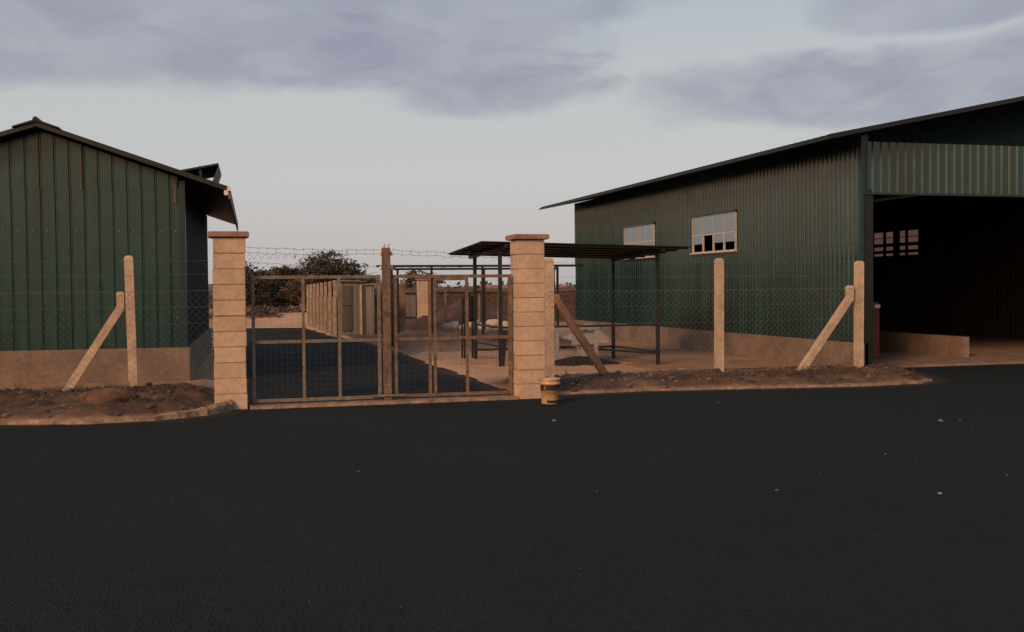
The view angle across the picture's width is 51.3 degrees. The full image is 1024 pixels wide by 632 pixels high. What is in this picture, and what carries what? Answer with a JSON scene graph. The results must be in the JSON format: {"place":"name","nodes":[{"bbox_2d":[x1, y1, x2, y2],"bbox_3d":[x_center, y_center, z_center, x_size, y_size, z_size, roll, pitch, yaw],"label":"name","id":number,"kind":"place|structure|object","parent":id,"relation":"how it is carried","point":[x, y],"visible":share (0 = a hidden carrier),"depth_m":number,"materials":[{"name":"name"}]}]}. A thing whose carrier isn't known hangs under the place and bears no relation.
{"place":"outdoors","nodes":[
{"label":"outdoors","id":0,"kind":"place"},
{"bbox_2d":[208,284,573,291],"bbox_3d":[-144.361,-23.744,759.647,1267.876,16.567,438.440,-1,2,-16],"label":"hills","id":1,"kind":"structure","parent":0,"point":[210,286],"depth_m":855.22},
{"bbox_2d":[415,279,427,316],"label":"stone pillar","id":2,"kind":"structure","parent":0,"point":[422,296],"depth_m":37.55,"materials":[{"name":"stone"}]},
{"bbox_2d":[0,312,926,419],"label":"terrain","id":3,"kind":"structure","parent":0,"point":[487,361],"depth_m":17.20,"materials":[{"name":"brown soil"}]},
{"bbox_2d":[0,256,213,390],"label":"chain link fence","id":4,"kind":"object","parent":3,"relation":"on","point":[127,297],"visible":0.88,"depth_m":15.49,"materials":[{"name":"concrete"}]},
{"bbox_2d":[84,387,133,404],"bbox_3d":[-5.198,1.110,13.760,0.610,0.379,0.484,-1,2,-16],"label":"boulder","id":5,"kind":"object","parent":3,"relation":"on","point":[98,396],"visible":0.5,"depth_m":13.60,"materials":[{"name":"beige stone"}]},
{"bbox_2d":[0,116,237,385],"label":"gable shed","id":6,"kind":"structure","parent":3,"relation":"on","point":[88,206],"depth_m":17.99,"materials":[{"name":"green metal"}]},
{"bbox_2d":[208,231,248,409],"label":"gate pillar","id":7,"kind":"structure","parent":3,"relation":"on","point":[229,316],"depth_m":14.22,"materials":[{"name":"stone"}]},
{"bbox_2d":[246,275,381,402],"bbox_3d":[-2.719,0.305,14.722,1.830,1.734,0.047,-1,2,-16],"label":"gate leaf","id":8,"kind":"object","parent":7,"relation":"attached to","point":[303,341],"visible":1,"depth_m":14.71,"materials":[{"name":"metal"}]},
{"bbox_2d":[209,259,281,307],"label":"thorn tree","id":9,"kind":"object","parent":3,"relation":"on","point":[260,285],"visible":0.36,"depth_m":56.09,"materials":[{"name":"green plant"}]},
{"bbox_2d":[209,305,285,318],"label":"bush","id":10,"kind":"object","parent":3,"relation":"on","point":[261,311],"visible":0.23,"depth_m":48.45,"materials":[{"name":"green plant"}]},
{"bbox_2d":[255,305,306,312],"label":"bush","id":11,"kind":"object","parent":3,"relation":"on","point":[285,310],"visible":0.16,"depth_m":51.75,"materials":[{"name":"green plant"}]},
{"bbox_2d":[255,264,323,309],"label":"broad tree","id":12,"kind":"object","parent":3,"relation":"on","point":[284,270],"visible":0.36,"depth_m":58.25,"materials":[{"name":"green plant"}]},
{"bbox_2d":[274,273,323,307],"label":"dry tree","id":13,"kind":"object","parent":3,"relation":"on","point":[290,292],"visible":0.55,"depth_m":55.85,"materials":[{"name":"green plant"}]},
{"bbox_2d":[306,281,336,336],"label":"precast wall","id":14,"kind":"structure","parent":3,"relation":"on","point":[318,317],"depth_m":39.86,"materials":[{"name":"concrete"}]},
{"bbox_2d":[294,249,381,297],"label":"dense tree","id":15,"kind":"object","parent":3,"relation":"on","point":[331,267],"visible":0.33,"depth_m":61.08,"materials":[{"name":"green plant"}]},
{"bbox_2d":[332,280,375,335],"bbox_3d":[-5.415,-0.281,36.585,1.300,1.900,1.630,-1,2,-16],"label":"site hut","id":16,"kind":"object","parent":3,"relation":"on","point":[363,297],"visible":0.65,"depth_m":35.91,"materials":[{"name":"metal"}]},
{"bbox_2d":[342,286,351,330],"bbox_3d":[-5.540,-0.259,35.807,0.320,1.500,0.040,-1,2,-16],"label":"door","id":17,"kind":"structure","parent":16,"relation":"in","point":[346,290],"depth_m":35.79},
{"bbox_2d":[374,283,405,332],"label":"rendered wall","id":18,"kind":"structure","parent":3,"relation":"on","point":[402,308],"depth_m":38.03,"materials":[{"name":"concrete"}]},
{"bbox_2d":[406,291,416,324],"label":"utility hut","id":19,"kind":"object","parent":3,"relation":"on","point":[411,307],"visible":0.23,"depth_m":40.47,"materials":[{"name":"black paint"}]},
{"bbox_2d":[381,315,443,340],"bbox_3d":[-2.620,0.331,30.933,2.378,0.709,1.821,-1,2,-16],"label":"soil heap","id":20,"kind":"object","parent":3,"relation":"on","point":[421,323],"visible":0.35,"depth_m":30.63,"materials":[{"name":"brown soil"}]},
{"bbox_2d":[399,270,445,288],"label":"flat topped tree","id":21,"kind":"object","parent":3,"relation":"on","point":[408,283],"visible":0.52,"depth_m":62.79,"materials":[{"name":"green plant"}]},
{"bbox_2d":[441,323,450,328],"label":"limestone boulder","id":22,"kind":"object","parent":3,"relation":"on","point":[444,325],"visible":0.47,"depth_m":41.97,"materials":[{"name":"grey stone"}]},
{"bbox_2d":[449,321,458,328],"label":"limestone boulder","id":23,"kind":"object","parent":3,"relation":"on","point":[454,324],"visible":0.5,"depth_m":42.18,"materials":[{"name":"beige stone"}]},
{"bbox_2d":[0,365,919,418],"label":"rubble","id":24,"kind":"object","parent":3,"relation":"on","point":[183,407],"visible":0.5,"depth_m":16.65,"materials":[{"name":"stone"}]},
{"bbox_2d":[460,293,473,357],"bbox_3d":[-0.975,0.280,23.834,0.320,1.580,0.320,-1,2,-16],"label":"post","id":25,"kind":"object","parent":3,"relation":"on","point":[470,297],"visible":0.51,"depth_m":23.71,"materials":[{"name":"black paint"}]},
{"bbox_2d":[436,299,507,325],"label":"soil mound","id":26,"kind":"object","parent":3,"relation":"on","point":[453,313],"visible":0.3,"depth_m":44.87,"materials":[{"name":"brown soil"}]},
{"bbox_2d":[469,320,480,328],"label":"limestone boulder","id":27,"kind":"object","parent":3,"relation":"on","point":[478,322],"visible":0.26,"depth_m":42.51,"materials":[{"name":"beige stone"}]},
{"bbox_2d":[478,294,479,320],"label":"fence stake","id":28,"kind":"object","parent":3,"relation":"on","point":[479,308],"visible":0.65,"depth_m":43.12,"materials":[{"name":"brown wood"}]},
{"bbox_2d":[376,264,582,346],"bbox_3d":[-1.083,-0.252,29.920,5.750,2.320,2.260,-1,2,-16],"label":"open pergola","id":29,"kind":"object","parent":3,"relation":"on","point":[483,269],"visible":0.58,"depth_m":28.91,"materials":[{"name":"black paint"}]},
{"bbox_2d":[478,322,490,328],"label":"limestone boulder","id":30,"kind":"object","parent":3,"relation":"on","point":[480,327],"visible":0.37,"depth_m":42.39,"materials":[{"name":"beige stone"}]},
{"bbox_2d":[406,287,575,320],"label":"brick wall","id":31,"kind":"structure","parent":3,"relation":"on","point":[568,298],"depth_m":49.58,"materials":[{"name":"brown brick"}]},
{"bbox_2d":[486,319,497,325],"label":"limestone boulder","id":32,"kind":"object","parent":3,"relation":"on","point":[495,323],"visible":0.35,"depth_m":42.84,"materials":[{"name":"beige stone"}]},
{"bbox_2d":[505,234,548,398],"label":"gate pillar","id":33,"kind":"structure","parent":3,"relation":"on","point":[527,262],"depth_m":15.29,"materials":[{"name":"stone"}]},
{"bbox_2d":[393,274,513,397],"bbox_3d":[-0.793,0.273,15.261,1.810,1.734,0.048,-1,2,-16],"label":"gate leaf","id":34,"kind":"object","parent":33,"relation":"attached to","point":[435,338],"visible":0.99,"depth_m":15.19,"materials":[{"name":"metal"}]},
{"bbox_2d":[450,241,691,366],"bbox_3d":[1.132,-0.169,22.700,4.420,2.701,3.100,-1,2,-16],"label":"steel canopy","id":35,"kind":"object","parent":3,"relation":"on","point":[612,253],"visible":0.86,"depth_m":22.16,"materials":[{"name":"black metal"}]},
{"bbox_2d":[554,327,599,359],"bbox_3d":[1.290,0.654,23.128,1.030,0.830,0.800,-1,2,-16],"label":"table","id":36,"kind":"object","parent":3,"relation":"on","point":[589,336],"visible":0.52,"depth_m":22.86,"materials":[{"name":"grey concrete"}]},
{"bbox_2d":[576,346,593,355],"bbox_3d":[1.579,0.766,23.160,0.300,0.200,0.340,-1,2,-16],"label":"crate","id":37,"kind":"object","parent":3,"relation":"on","point":[579,351],"visible":0.43,"depth_m":23.03,"materials":[{"name":"white plastic"}]},
{"bbox_2d":[555,356,620,365],"bbox_3d":[1.406,0.956,22.266,2.827,0.251,1.150,-1,2,-16],"label":"gravel heap","id":38,"kind":"object","parent":3,"relation":"on","point":[579,360],"visible":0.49,"depth_m":22.02,"materials":[{"name":"gravel"}]},
{"bbox_2d":[562,322,620,342],"bbox_3d":[2.299,0.514,32.327,2.572,0.679,3.919,-1,2,-16],"label":"sand heap","id":39,"kind":"object","parent":3,"relation":"on","point":[602,334],"visible":0.33,"depth_m":31.64,"materials":[{"name":"beige sand"}]},
{"bbox_2d":[544,258,863,376],"bbox_3d":[3.092,0.095,18.000,6.455,2.157,0.142,-1,2,-16],"label":"chain link fence","id":40,"kind":"object","parent":3,"relation":"on","point":[855,293],"visible":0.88,"depth_m":18.07,"materials":[{"name":"metal"}]},
{"bbox_2d":[539,96,1023,367],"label":"open shed","id":41,"kind":"structure","parent":3,"relation":"on","point":[921,218],"depth_m":24.94,"materials":[{"name":"green metal"}]},
{"bbox_2d":[622,222,654,259],"bbox_3d":[3.613,-2.132,30.567,0.100,0.980,2.300,-1,2,-16],"label":"window","id":42,"kind":"structure","parent":41,"relation":"in","point":[639,234],"depth_m":30.39,"materials":[{"name":"glass"}]},
{"bbox_2d":[690,209,737,254],"bbox_3d":[4.891,-2.021,26.004,0.100,0.980,2.420,-1,2,-16],"label":"window","id":43,"kind":"structure","parent":41,"relation":"in","point":[722,226],"depth_m":25.85,"materials":[{"name":"glass"}]},
{"bbox_2d":[873,228,918,257],"bbox_3d":[12.712,-2.402,35.344,0.066,0.880,2.500,-1,2,-16],"label":"window","id":44,"kind":"structure","parent":41,"relation":"in","point":[905,242],"depth_m":35.25,"materials":[{"name":"glass"}]},
{"bbox_2d":[0,328,1023,631],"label":"road","id":45,"kind":"structure","parent":0,"point":[686,516],"depth_m":7.65,"materials":[{"name":"black asphalt"}]},
{"bbox_2d":[0,399,233,424],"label":"kerb","id":46,"kind":"structure","parent":45,"relation":"on","point":[222,407],"depth_m":13.10,"materials":[{"name":"concrete"}]},
{"bbox_2d":[249,395,519,409],"bbox_3d":[-1.743,1.205,14.926,3.750,0.062,0.420,-1,2,-16],"label":"threshold","id":47,"kind":"object","parent":45,"relation":"on","point":[376,402],"visible":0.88,"depth_m":14.80,"materials":[{"name":"concrete"}]},
{"bbox_2d":[371,243,404,399],"bbox_3d":[-1.754,0.083,14.956,0.480,2.205,0.133,-1,2,-16],"label":"gate post","id":48,"kind":"object","parent":47,"relation":"on","point":[386,267],"visible":1,"depth_m":14.92,"materials":[{"name":"brown wood"}]},
{"bbox_2d":[248,247,512,268],"bbox_3d":[-1.802,-0.810,14.945,3.771,0.340,0.088,-1,2,-16],"label":"barbed wire","id":49,"kind":"object","parent":48,"relation":"attached to","point":[303,249],"visible":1,"depth_m":14.84,"materials":[{"name":"grey metal"}]},
{"bbox_2d":[539,377,560,404],"bbox_3d":[0.518,1.026,14.610,0.306,0.348,0.292,-1,2,-16],"label":"bucket","id":50,"kind":"object","parent":45,"relation":"on","point":[549,387],"visible":1,"depth_m":14.50,"materials":[{"name":"beige plastic"}]},
{"bbox_2d":[559,379,932,394],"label":"kerb","id":51,"kind":"structure","parent":45,"relation":"on","point":[754,387],"depth_m":16.51,"materials":[{"name":"concrete"}]},
{"bbox_2d":[0,0,1023,286],"label":"sky","id":52,"kind":"structure","parent":0,"point":[447,126],"materials":[{"name":"grey"}]},
{"bbox_2d":[208,291,818,370],"bbox_3d":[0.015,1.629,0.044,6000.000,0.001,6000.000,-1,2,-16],"label":"ground","id":53,"kind":"structure","parent":0,"point":[693,357],"depth_m":23.80,"materials":[{"name":"brown soil"}]},
{"bbox_2d":[208,281,575,307],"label":"scrub","id":54,"kind":"object","parent":53,"relation":"on","point":[212,300],"visible":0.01,"depth_m":102.46,"materials":[{"name":"green plant"}]},
{"bbox_2d":[472,284,570,291],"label":"house","id":55,"kind":"structure","parent":0,"point":[506,286],"depth_m":58.18,"materials":[{"name":"red metal"}]},
{"bbox_2d":[34,402,1013,606],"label":"gravel","id":56,"kind":"structure","parent":0,"point":[940,420],"depth_m":9.31,"materials":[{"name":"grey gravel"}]},
{"bbox_2d":[873,302,879,357],"bbox_3d":[7.455,0.148,22.576,0.480,1.480,0.465,-1,2,-16],"label":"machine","id":57,"kind":"object","parent":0,"point":[876,306],"visible":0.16,"depth_m":22.41,"materials":[{"name":"red paint"}]}
]}

